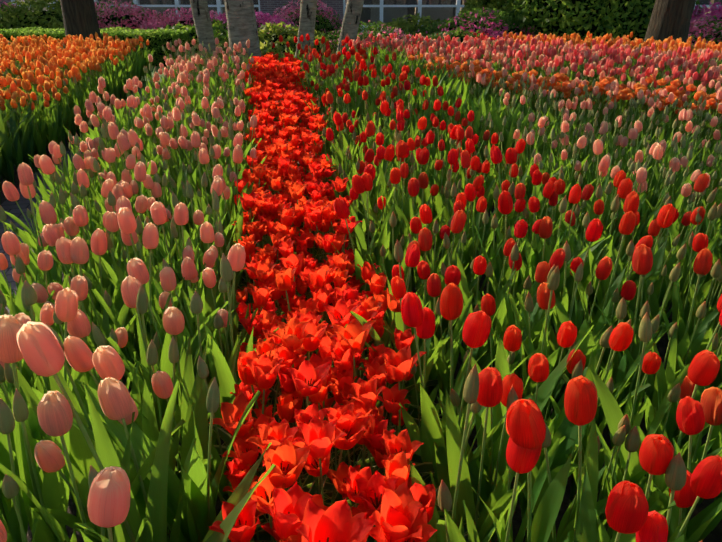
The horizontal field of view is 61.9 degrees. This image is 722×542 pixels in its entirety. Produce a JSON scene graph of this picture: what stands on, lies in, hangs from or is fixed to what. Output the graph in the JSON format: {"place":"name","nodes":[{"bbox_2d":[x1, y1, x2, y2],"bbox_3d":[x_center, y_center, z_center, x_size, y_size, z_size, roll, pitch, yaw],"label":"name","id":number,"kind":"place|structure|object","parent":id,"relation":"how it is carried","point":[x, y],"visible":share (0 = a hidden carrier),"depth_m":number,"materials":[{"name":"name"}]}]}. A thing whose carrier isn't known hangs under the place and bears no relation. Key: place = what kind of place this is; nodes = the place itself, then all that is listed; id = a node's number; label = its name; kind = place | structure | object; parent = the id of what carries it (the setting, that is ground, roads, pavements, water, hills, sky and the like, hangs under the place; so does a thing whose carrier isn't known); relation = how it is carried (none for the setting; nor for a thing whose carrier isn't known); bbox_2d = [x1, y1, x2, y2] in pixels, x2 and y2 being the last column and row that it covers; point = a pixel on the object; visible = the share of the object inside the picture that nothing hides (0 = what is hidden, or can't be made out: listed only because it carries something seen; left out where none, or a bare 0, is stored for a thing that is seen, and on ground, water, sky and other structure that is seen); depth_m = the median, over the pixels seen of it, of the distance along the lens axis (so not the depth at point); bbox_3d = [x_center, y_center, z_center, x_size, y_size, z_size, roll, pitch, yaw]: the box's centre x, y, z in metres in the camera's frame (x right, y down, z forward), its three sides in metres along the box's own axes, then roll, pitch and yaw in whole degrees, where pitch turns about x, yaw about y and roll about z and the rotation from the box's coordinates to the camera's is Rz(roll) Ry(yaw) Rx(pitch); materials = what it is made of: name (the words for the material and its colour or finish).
{"place":"outdoors","nodes":[
{"label":"outdoors","id":0,"kind":"place"},
{"bbox_2d":[138,66,166,88],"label":"lawn","id":1,"kind":"structure","parent":0,"point":[144,84],"depth_m":10.10,"materials":[{"name":"green plant"}]},
{"bbox_2d":[0,0,27,27],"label":"azalea","id":2,"kind":"object","parent":1,"relation":"on","point":[2,5],"visible":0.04,"depth_m":14.86,"materials":[{"name":"purple plant"}]},
{"bbox_2d":[0,0,103,28],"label":"shrub","id":3,"kind":"object","parent":1,"relation":"on","point":[50,17],"visible":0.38,"depth_m":14.03,"materials":[{"name":"green plant"}]},
{"bbox_2d":[60,0,102,42],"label":"oak tree","id":4,"kind":"object","parent":1,"relation":"on","point":[79,17],"visible":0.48,"depth_m":10.09,"materials":[{"name":"brown plant"}]},
{"bbox_2d":[0,26,190,66],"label":"hedge","id":5,"kind":"object","parent":1,"relation":"on","point":[157,39],"visible":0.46,"depth_m":11.71,"materials":[{"name":"green plant"}]},
{"bbox_2d":[94,0,166,30],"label":"azalea","id":6,"kind":"object","parent":1,"relation":"on","point":[128,17],"visible":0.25,"depth_m":14.31,"materials":[{"name":"pink plant"}]},
{"bbox_2d":[138,7,225,30],"bbox_3d":[-4.292,-5.735,14.537,3.719,1.235,2.752,1,25,2],"label":"azalea","id":7,"kind":"object","parent":1,"relation":"on","point":[170,20],"visible":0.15,"depth_m":13.92,"materials":[{"name":"purple plant"}]},
{"bbox_2d":[154,19,228,58],"bbox_3d":[-3.329,-4.929,13.071,2.638,0.990,2.084,14,28,28],"label":"shrub","id":8,"kind":"object","parent":1,"relation":"on","point":[216,27],"visible":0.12,"depth_m":12.59,"materials":[{"name":"green plant"}]},
{"bbox_2d":[190,0,215,60],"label":"birch","id":9,"kind":"object","parent":1,"relation":"on","point":[202,20],"visible":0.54,"depth_m":9.56,"materials":[{"name":"grey plant"}]},
{"bbox_2d":[224,0,260,62],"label":"birch","id":10,"kind":"object","parent":1,"relation":"on","point":[241,21],"visible":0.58,"depth_m":8.76,"materials":[{"name":"grey plant"}]},
{"bbox_2d":[192,10,297,33],"bbox_3d":[-2.598,-5.396,13.879,3.158,1.167,2.322,-7,25,-15],"label":"azalea","id":11,"kind":"object","parent":1,"relation":"on","point":[262,18],"visible":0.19,"depth_m":13.47,"materials":[{"name":"purple plant"}]},
{"bbox_2d":[200,21,338,59],"bbox_3d":[-1.632,-4.646,12.464,3.539,0.980,2.165,1,25,2],"label":"shrub","id":12,"kind":"object","parent":1,"relation":"on","point":[286,32],"visible":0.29,"depth_m":12.11,"materials":[{"name":"yellow plant"}]},
{"bbox_2d":[295,0,316,64],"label":"birch","id":13,"kind":"object","parent":1,"relation":"on","point":[308,9],"visible":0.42,"depth_m":9.49,"materials":[{"name":"grey plant"}]},
{"bbox_2d":[273,0,341,38],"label":"azalea","id":14,"kind":"object","parent":1,"relation":"on","point":[322,23],"visible":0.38,"depth_m":14.89,"materials":[{"name":"purple plant"}]},
{"bbox_2d":[336,0,363,60],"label":"birch","id":15,"kind":"object","parent":1,"relation":"on","point":[351,19],"visible":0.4,"depth_m":9.40,"materials":[{"name":"grey plant"}]},
{"bbox_2d":[0,0,721,33],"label":"pavilion building","id":16,"kind":"structure","parent":1,"relation":"on","point":[271,6],"depth_m":20.30,"materials":[{"name":"brick"}]},
{"bbox_2d":[106,0,144,14],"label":"window","id":17,"kind":"structure","parent":16,"relation":"attached to","point":[123,1],"depth_m":21.62,"materials":[{"name":"beige wood"}]},
{"bbox_2d":[146,0,188,19],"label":"window","id":18,"kind":"structure","parent":16,"relation":"attached to","point":[166,8],"depth_m":21.54,"materials":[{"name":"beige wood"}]},
{"bbox_2d":[192,0,225,19],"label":"window","id":19,"kind":"structure","parent":16,"relation":"attached to","point":[213,3],"depth_m":21.49,"materials":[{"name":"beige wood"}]},
{"bbox_2d":[371,0,406,24],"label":"window","id":20,"kind":"structure","parent":16,"relation":"attached to","point":[395,13],"depth_m":21.33,"materials":[{"name":"grey glass"}]},
{"bbox_2d":[415,0,452,22],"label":"window","id":21,"kind":"structure","parent":16,"relation":"attached to","point":[447,9],"depth_m":21.27,"materials":[{"name":"grey glass"}]},
{"bbox_2d":[704,0,720,17],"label":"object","id":22,"kind":"object","parent":16,"relation":"attached to","point":[712,1],"depth_m":21.07,"materials":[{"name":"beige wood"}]},
{"bbox_2d":[315,20,423,50],"bbox_3d":[0.366,-4.759,12.702,3.143,0.987,2.202,1,25,2],"label":"shrub","id":23,"kind":"object","parent":1,"relation":"on","point":[385,31],"visible":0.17,"depth_m":12.41,"materials":[{"name":"green plant"}]},
{"bbox_2d":[369,12,441,36],"bbox_3d":[1.331,-5.478,14.122,2.674,1.113,2.164,1,25,2],"label":"shrub","id":24,"kind":"object","parent":1,"relation":"on","point":[402,24],"visible":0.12,"depth_m":13.72,"materials":[{"name":"green plant"}]},
{"bbox_2d":[422,27,494,53],"bbox_3d":[1.905,-4.308,11.802,2.019,0.917,1.709,1,25,2],"label":"azalea","id":25,"kind":"object","parent":1,"relation":"on","point":[461,36],"visible":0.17,"depth_m":11.62,"materials":[{"name":"green plant"}]},
{"bbox_2d":[414,7,543,43],"bbox_3d":[2.541,-5.087,13.121,3.172,1.234,2.481,1,25,2],"label":"azalea","id":26,"kind":"object","parent":1,"relation":"on","point":[495,24],"visible":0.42,"depth_m":12.73,"materials":[{"name":"purple plant"}]},
{"bbox_2d":[457,0,513,19],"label":"shrub","id":27,"kind":"object","parent":1,"relation":"on","point":[470,5],"visible":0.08,"depth_m":14.44,"materials":[{"name":"green plant"}]},
{"bbox_2d":[482,0,700,48],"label":"shrub","id":28,"kind":"object","parent":1,"relation":"on","point":[602,18],"visible":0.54,"depth_m":12.76,"materials":[{"name":"green plant"}]},
{"bbox_2d":[644,0,695,56],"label":"oak tree","id":29,"kind":"object","parent":1,"relation":"on","point":[668,18],"visible":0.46,"depth_m":9.60,"materials":[{"name":"brown plant"}]},
{"bbox_2d":[685,15,721,55],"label":"azalea","id":30,"kind":"object","parent":1,"relation":"on","point":[712,31],"visible":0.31,"depth_m":11.47,"materials":[{"name":"purple plant"}]},
{"bbox_2d":[690,1,721,29],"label":"azalea","id":31,"kind":"object","parent":1,"relation":"on","point":[717,13],"visible":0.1,"depth_m":13.01,"materials":[{"name":"purple plant"}]},
{"bbox_2d":[0,0,721,541],"bbox_3d":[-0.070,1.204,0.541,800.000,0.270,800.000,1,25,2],"label":"ground","id":32,"kind":"structure","parent":0,"point":[715,534],"depth_m":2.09,"materials":[{"name":"green plant"}]},
{"bbox_2d":[0,89,145,314],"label":"brick path","id":33,"kind":"structure","parent":32,"relation":"on","point":[8,206],"depth_m":4.46,"materials":[{"name":"grey brick"}]},
{"bbox_2d":[167,52,479,541],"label":"tulips","id":34,"kind":"object","parent":32,"relation":"on","point":[317,374],"visible":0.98,"depth_m":1.61,"materials":[{"name":"red plant"}]},
{"bbox_2d":[0,31,721,172],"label":"orange tulip","id":35,"kind":"object","parent":32,"relation":"on","point":[80,56],"visible":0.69,"depth_m":6.88,"materials":[{"name":"orange plant"}]},
{"bbox_2d":[0,35,721,541],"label":"tulip bud","id":36,"kind":"object","parent":32,"relation":"on","point":[10,421],"depth_m":2.27,"materials":[{"name":"plant"}]},
{"bbox_2d":[0,33,721,541],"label":"tulips","id":37,"kind":"object","parent":32,"relation":"on","point":[118,509],"visible":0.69,"depth_m":2.23,"materials":[{"name":"pink plant"}]},
{"bbox_2d":[298,40,721,541],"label":"red tulips","id":38,"kind":"object","parent":32,"relation":"on","point":[711,397],"visible":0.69,"depth_m":2.24,"materials":[{"name":"red plant"}]},
{"bbox_2d":[347,32,721,112],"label":"pink tulip","id":39,"kind":"object","parent":32,"relation":"on","point":[705,75],"visible":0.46,"depth_m":6.91,"materials":[{"name":"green plant"}]},
{"bbox_2d":[408,54,721,133],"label":"double tulip","id":40,"kind":"object","parent":32,"relation":"on","point":[625,93],"visible":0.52,"depth_m":5.74,"materials":[{"name":"orange plant"}]}
]}

